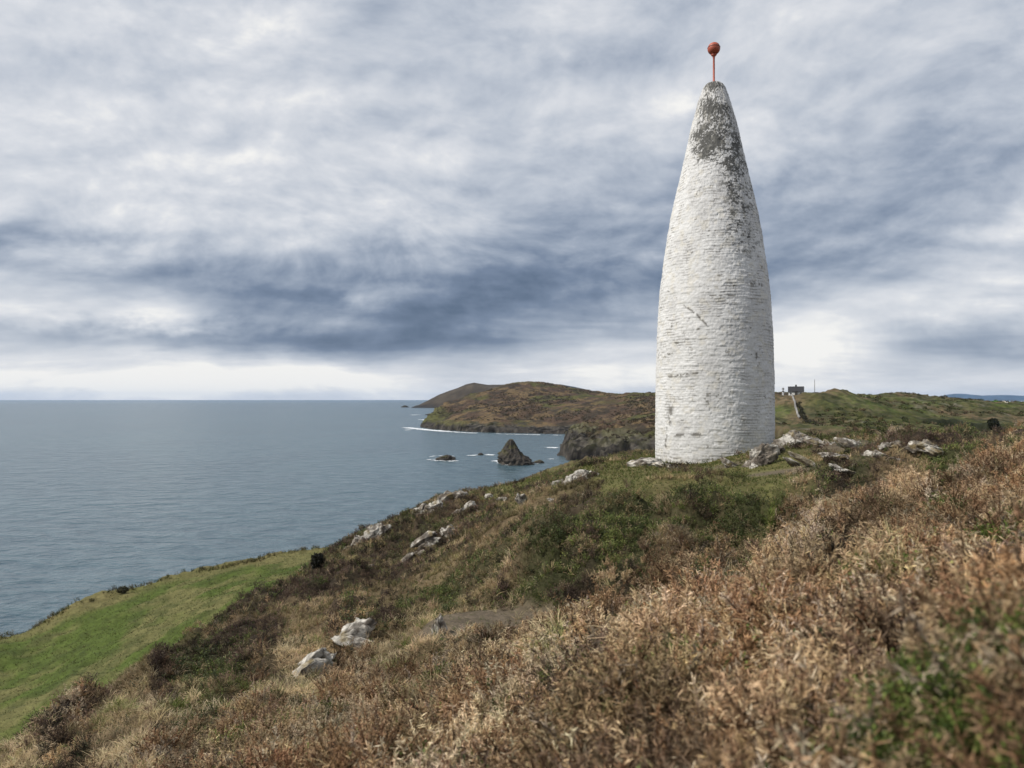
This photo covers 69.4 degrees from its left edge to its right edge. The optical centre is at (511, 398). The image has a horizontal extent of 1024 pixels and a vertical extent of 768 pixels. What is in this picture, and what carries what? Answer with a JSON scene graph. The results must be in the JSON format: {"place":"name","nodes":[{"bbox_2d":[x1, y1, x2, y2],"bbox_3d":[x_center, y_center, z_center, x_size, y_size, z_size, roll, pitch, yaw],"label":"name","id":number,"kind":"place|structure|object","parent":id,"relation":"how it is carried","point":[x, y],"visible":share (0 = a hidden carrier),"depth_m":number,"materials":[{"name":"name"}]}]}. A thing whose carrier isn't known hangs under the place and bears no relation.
{"place":"outdoors","nodes":[
{"label":"outdoors","id":0,"kind":"place"},
{"bbox_2d":[412,383,502,407],"bbox_3d":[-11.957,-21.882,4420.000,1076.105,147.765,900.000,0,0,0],"label":"headland","id":1,"kind":"structure","parent":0,"point":[450,395],"depth_m":4152.26,"materials":[{"name":"plant"}]},
{"bbox_2d":[0,400,1023,636],"bbox_3d":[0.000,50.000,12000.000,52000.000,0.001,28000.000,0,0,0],"label":"sea","id":2,"kind":"structure","parent":0,"point":[96,496],"depth_m":463.05,"materials":[{"name":"liquid"}]},
{"bbox_2d":[435,455,455,460],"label":"skerry","id":3,"kind":"structure","parent":2,"relation":"in","point":[446,458],"depth_m":599.33,"materials":[{"name":"grey stone"}]},
{"bbox_2d":[404,419,557,461],"bbox_3d":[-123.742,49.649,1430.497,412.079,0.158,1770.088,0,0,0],"label":"surf foam","id":4,"kind":"object","parent":2,"relation":"on","point":[451,431],"visible":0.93,"depth_m":1118.44,"materials":[{"name":"white"}]},
{"bbox_2d":[497,439,533,465],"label":"sea stack","id":5,"kind":"object","parent":2,"relation":"in","point":[510,453],"visible":1,"depth_m":557.55,"materials":[{"name":"grey stone"}]},
{"bbox_2d":[0,429,1023,767],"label":"ground","id":6,"kind":"structure","parent":0,"point":[82,615],"depth_m":21.77,"materials":[{"name":"green plant"}]},
{"bbox_2d":[116,586,129,592],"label":"bush","id":7,"kind":"object","parent":6,"relation":"on","point":[123,589],"visible":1,"depth_m":64.79,"materials":[{"name":"green plant"}]},
{"bbox_2d":[0,546,327,740],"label":"pasture grass","id":8,"kind":"structure","parent":6,"relation":"on","point":[225,586],"depth_m":52.43,"materials":[{"name":"green plant"}]},
{"bbox_2d":[0,542,336,638],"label":"cliff edge growth","id":9,"kind":"object","parent":6,"relation":"on","point":[132,586],"visible":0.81,"depth_m":69.51,"materials":[{"name":"green plant"}]},
{"bbox_2d":[292,647,336,677],"bbox_3d":[-3.342,4.493,12.390,0.868,0.648,0.624,0,0,-33],"label":"rock slab","id":10,"kind":"object","parent":6,"relation":"on","point":[319,658],"visible":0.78,"depth_m":12.22,"materials":[{"name":"grey stone"}]},
{"bbox_2d":[310,552,325,570],"bbox_3d":[-8.662,7.390,32.926,0.676,1.125,0.705,0,0,39],"label":"bush","id":11,"kind":"object","parent":6,"relation":"on","point":[317,560],"visible":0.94,"depth_m":32.79,"materials":[{"name":"green plant"}]},
{"bbox_2d":[330,617,376,651],"bbox_3d":[-2.946,4.481,13.920,0.798,0.638,0.581,0,0,-29],"label":"boulder","id":12,"kind":"object","parent":6,"relation":"on","point":[356,630],"visible":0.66,"depth_m":13.92,"materials":[{"name":"grey stone"}]},
{"bbox_2d":[350,535,371,547],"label":"outcrop","id":13,"kind":"object","parent":6,"relation":"on","point":[356,539],"visible":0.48,"depth_m":38.87,"materials":[{"name":"grey stone"}]},
{"bbox_2d":[363,523,391,539],"bbox_3d":[-7.146,7.195,39.154,1.583,1.322,0.962,0,0,0],"label":"outcrop","id":14,"kind":"object","parent":6,"relation":"on","point":[377,529],"visible":0.74,"depth_m":38.78,"materials":[{"name":"grey stone"}]},
{"bbox_2d":[400,549,423,562],"bbox_3d":[-3.529,5.646,26.302,0.920,0.608,0.405,0,0,0],"label":"rock slab","id":15,"kind":"object","parent":6,"relation":"on","point":[410,554],"visible":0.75,"depth_m":26.19,"materials":[{"name":"grey stone"}]},
{"bbox_2d":[410,530,440,549],"bbox_3d":[-3.273,5.441,28.321,1.364,0.803,0.483,0,0,25],"label":"rock slab","id":16,"kind":"object","parent":6,"relation":"on","point":[428,538],"visible":0.94,"depth_m":28.16,"materials":[{"name":"grey stone"}]},
{"bbox_2d":[411,500,442,513],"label":"outcrop","id":17,"kind":"object","parent":6,"relation":"on","point":[437,503],"visible":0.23,"depth_m":44.40,"materials":[{"name":"grey stone"}]},
{"bbox_2d":[431,613,447,635],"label":"standing rock","id":18,"kind":"object","parent":6,"relation":"on","point":[439,623],"visible":0.69,"depth_m":11.76,"materials":[{"name":"grey stone"}]},
{"bbox_2d":[439,524,453,538],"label":"boulder","id":19,"kind":"object","parent":6,"relation":"on","point":[449,528],"visible":0.52,"depth_m":28.65,"materials":[{"name":"grey stone"}]},
{"bbox_2d":[437,490,468,503],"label":"outcrop","id":20,"kind":"object","parent":6,"relation":"on","point":[447,495],"visible":0.46,"depth_m":48.66,"materials":[{"name":"grey stone"}]},
{"bbox_2d":[452,500,477,513],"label":"rock slab","id":21,"kind":"object","parent":6,"relation":"on","point":[470,503],"visible":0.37,"depth_m":41.10,"materials":[{"name":"grey stone"}]},
{"bbox_2d":[410,601,536,642],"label":"sparse grass","id":22,"kind":"structure","parent":6,"relation":"on","point":[479,619],"depth_m":12.62,"materials":[{"name":"brown plant"}]},
{"bbox_2d":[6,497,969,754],"bbox_3d":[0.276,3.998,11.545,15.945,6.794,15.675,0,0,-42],"label":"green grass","id":23,"kind":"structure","parent":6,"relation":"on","point":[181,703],"depth_m":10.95,"materials":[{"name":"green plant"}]},
{"bbox_2d":[2,487,1020,767],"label":"heather","id":24,"kind":"object","parent":6,"relation":"on","point":[572,587],"visible":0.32,"depth_m":8.47,"materials":[{"name":"brown plant"}]},
{"bbox_2d":[0,443,1023,767],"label":"dry grass","id":25,"kind":"structure","parent":6,"relation":"on","point":[114,735],"depth_m":10.32,"materials":[{"name":"beige plant"}]},
{"bbox_2d":[0,422,1023,752],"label":"gorse growth","id":26,"kind":"object","parent":6,"relation":"on","point":[450,588],"visible":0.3,"depth_m":16.88,"materials":[{"name":"green plant"}]},
{"bbox_2d":[0,449,1023,767],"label":"green gorse","id":27,"kind":"object","parent":6,"relation":"on","point":[444,663],"visible":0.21,"depth_m":9.46,"materials":[{"name":"green plant"}]},
{"bbox_2d":[0,421,1023,750],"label":"pale grass","id":28,"kind":"structure","parent":6,"relation":"on","point":[432,567],"depth_m":19.69,"materials":[{"name":"plant"}]},
{"bbox_2d":[515,493,528,505],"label":"boulder","id":29,"kind":"object","parent":6,"relation":"on","point":[520,498],"visible":0.48,"depth_m":24.48,"materials":[{"name":"grey stone"}]},
{"bbox_2d":[30,436,1023,767],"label":"dead gorse","id":30,"kind":"object","parent":6,"relation":"on","point":[708,704],"visible":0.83,"depth_m":3.40,"materials":[{"name":"brown plant"}]},
{"bbox_2d":[32,423,1023,722],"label":"heather growth","id":31,"kind":"object","parent":6,"relation":"on","point":[448,509],"visible":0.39,"depth_m":23.65,"materials":[{"name":"plant"}]},
{"bbox_2d":[562,469,588,483],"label":"outcrop","id":32,"kind":"object","parent":6,"relation":"on","point":[579,473],"visible":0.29,"depth_m":23.64,"materials":[{"name":"grey stone"}]},
{"bbox_2d":[155,419,1023,684],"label":"brown gorse","id":33,"kind":"object","parent":6,"relation":"on","point":[720,526],"visible":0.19,"depth_m":18.06,"materials":[{"name":"brown plant"}]},
{"bbox_2d":[626,457,662,466],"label":"rubble","id":34,"kind":"object","parent":6,"relation":"on","point":[643,461],"visible":0.63,"depth_m":28.97,"materials":[{"name":"grey stone"}]},
{"bbox_2d":[652,462,673,467],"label":"rubble","id":35,"kind":"object","parent":6,"relation":"on","point":[656,464],"visible":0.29,"depth_m":27.35,"materials":[{"name":"grey stone"}]},
{"bbox_2d":[655,42,774,463],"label":"beacon tower","id":36,"kind":"structure","parent":6,"relation":"on","point":[715,387],"depth_m":30.37,"materials":[{"name":"paint"}]},
{"bbox_2d":[720,457,738,467],"bbox_3d":[7.177,2.216,24.335,0.711,0.597,0.410,0,0,0],"label":"rock slab","id":37,"kind":"object","parent":6,"relation":"on","point":[726,463],"visible":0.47,"depth_m":24.20,"materials":[{"name":"grey stone"}]},
{"bbox_2d":[742,443,779,466],"bbox_3d":[7.901,2.035,23.713,1.220,1.232,0.776,0,0,-20],"label":"outcrop","id":38,"kind":"object","parent":6,"relation":"on","point":[763,454],"visible":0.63,"depth_m":23.64,"materials":[{"name":"grey stone"}]},
{"bbox_2d":[769,444,784,454],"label":"outcrop","id":39,"kind":"object","parent":6,"relation":"on","point":[782,448],"visible":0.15,"depth_m":25.01,"materials":[{"name":"grey stone"}]},
{"bbox_2d":[771,430,807,447],"bbox_3d":[10.167,1.662,27.089,1.316,1.067,0.995,0,0,0],"label":"outcrop","id":40,"kind":"object","parent":6,"relation":"on","point":[787,438],"visible":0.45,"depth_m":26.90,"materials":[{"name":"grey stone"}]},
{"bbox_2d":[783,457,801,466],"bbox_3d":[8.442,2.012,22.040,0.751,0.578,0.366,0,0,-10],"label":"rock slab","id":41,"kind":"object","parent":6,"relation":"on","point":[791,462],"visible":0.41,"depth_m":21.91,"materials":[{"name":"grey stone"}]},
{"bbox_2d":[785,431,811,446],"bbox_3d":[10.515,1.608,26.926,0.948,0.860,1.064,0,0,-38],"label":"outcrop","id":42,"kind":"object","parent":6,"relation":"on","point":[797,437],"visible":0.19,"depth_m":26.71,"materials":[{"name":"grey stone"}]},
{"bbox_2d":[788,451,814,466],"bbox_3d":[8.645,1.928,21.300,1.535,0.873,0.416,0,0,-13],"label":"rock slab","id":43,"kind":"object","parent":6,"relation":"on","point":[805,461],"visible":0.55,"depth_m":21.14,"materials":[{"name":"grey stone"}]},
{"bbox_2d":[801,438,833,446],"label":"outcrop","id":44,"kind":"object","parent":6,"relation":"on","point":[811,441],"visible":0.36,"depth_m":25.90,"materials":[{"name":"grey stone"}]},
{"bbox_2d":[818,452,849,459],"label":"rubble","id":45,"kind":"object","parent":6,"relation":"on","point":[823,454],"visible":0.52,"depth_m":21.37,"materials":[{"name":"grey stone"}]},
{"bbox_2d":[829,463,854,474],"bbox_3d":[8.180,1.763,17.899,0.998,0.389,0.391,0,0,0],"label":"rock slab","id":46,"kind":"object","parent":6,"relation":"on","point":[842,469],"visible":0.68,"depth_m":17.82,"materials":[{"name":"grey stone"}]},
{"bbox_2d":[833,437,861,450],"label":"outcrop","id":47,"kind":"object","parent":6,"relation":"on","point":[845,443],"visible":0.56,"depth_m":23.32,"materials":[{"name":"grey stone"}]},
{"bbox_2d":[861,450,903,462],"bbox_3d":[9.363,1.507,18.634,0.944,0.474,0.628,0,0,0],"label":"rubble","id":48,"kind":"object","parent":6,"relation":"on","point":[867,453],"visible":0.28,"depth_m":18.47,"materials":[{"name":"grey stone"}]},
{"bbox_2d":[877,440,903,451],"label":"outcrop","id":49,"kind":"object","parent":6,"relation":"on","point":[883,446],"visible":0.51,"depth_m":21.10,"materials":[{"name":"grey stone"}]},
{"bbox_2d":[811,553,1023,767],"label":"gorse bush","id":50,"kind":"object","parent":6,"relation":"on","point":[960,684],"visible":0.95,"depth_m":1.39,"materials":[{"name":"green plant"}]},
{"bbox_2d":[903,439,937,456],"bbox_3d":[11.161,1.397,20.206,0.960,0.607,0.585,0,0,13],"label":"outcrop","id":51,"kind":"object","parent":6,"relation":"on","point":[912,448],"visible":0.44,"depth_m":20.05,"materials":[{"name":"grey stone"}]},
{"bbox_2d":[916,441,943,456],"bbox_3d":[10.639,1.362,18.581,0.926,0.565,0.452,0,0,0],"label":"outcrop","id":52,"kind":"object","parent":6,"relation":"on","point":[931,450],"visible":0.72,"depth_m":18.55,"materials":[{"name":"grey stone"}]},
{"bbox_2d":[958,484,1023,549],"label":"gorse bush","id":53,"kind":"object","parent":6,"relation":"on","point":[999,522],"visible":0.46,"depth_m":4.07,"materials":[{"name":"green plant"}]},
{"bbox_2d":[0,0,1023,399],"label":"sky","id":54,"kind":"structure","parent":0,"point":[200,199],"materials":[{"name":"grey"}]},
{"bbox_2d":[420,381,868,460],"bbox_3d":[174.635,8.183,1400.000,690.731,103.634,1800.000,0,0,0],"label":"headland","id":55,"kind":"structure","parent":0,"point":[574,446],"depth_m":1157.51,"materials":[{"name":"green plant"}]},
{"bbox_2d":[427,381,780,441],"bbox_3d":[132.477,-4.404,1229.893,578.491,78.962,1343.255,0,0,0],"label":"headland gorse","id":56,"kind":"object","parent":55,"relation":"on","point":[643,420],"visible":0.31,"depth_m":1192.66,"materials":[{"name":"plant"}]},
{"bbox_2d":[775,388,1023,438],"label":"hill","id":57,"kind":"structure","parent":0,"point":[812,404],"depth_m":294.76,"materials":[{"name":"green plant"}]},
{"bbox_2d":[790,394,799,417],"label":"stone wall","id":58,"kind":"structure","parent":57,"relation":"on","point":[796,409],"depth_m":296.50,"materials":[{"name":"grey stone"}]},
{"bbox_2d":[788,385,803,394],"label":"cottage","id":59,"kind":"structure","parent":57,"relation":"on","point":[795,390],"depth_m":336.47,"materials":[{"name":"stone"}]},
{"bbox_2d":[796,401,817,424],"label":"hedge","id":60,"kind":"object","parent":57,"relation":"on","point":[803,415],"visible":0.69,"depth_m":275.73,"materials":[{"name":"green plant"}]},
{"bbox_2d":[776,392,1023,434],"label":"hillside gorse","id":61,"kind":"object","parent":57,"relation":"on","point":[878,424],"visible":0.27,"depth_m":263.27,"materials":[{"name":"green plant"}]},
{"bbox_2d":[987,417,999,429],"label":"tree","id":62,"kind":"object","parent":57,"relation":"on","point":[990,422],"visible":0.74,"depth_m":261.27,"materials":[{"name":"green plant"}]},
{"bbox_2d":[938,394,1023,400],"bbox_3d":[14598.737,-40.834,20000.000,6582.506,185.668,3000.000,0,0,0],"label":"distant hills","id":63,"kind":"structure","parent":0,"point":[1000,397],"depth_m":19060.40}
]}

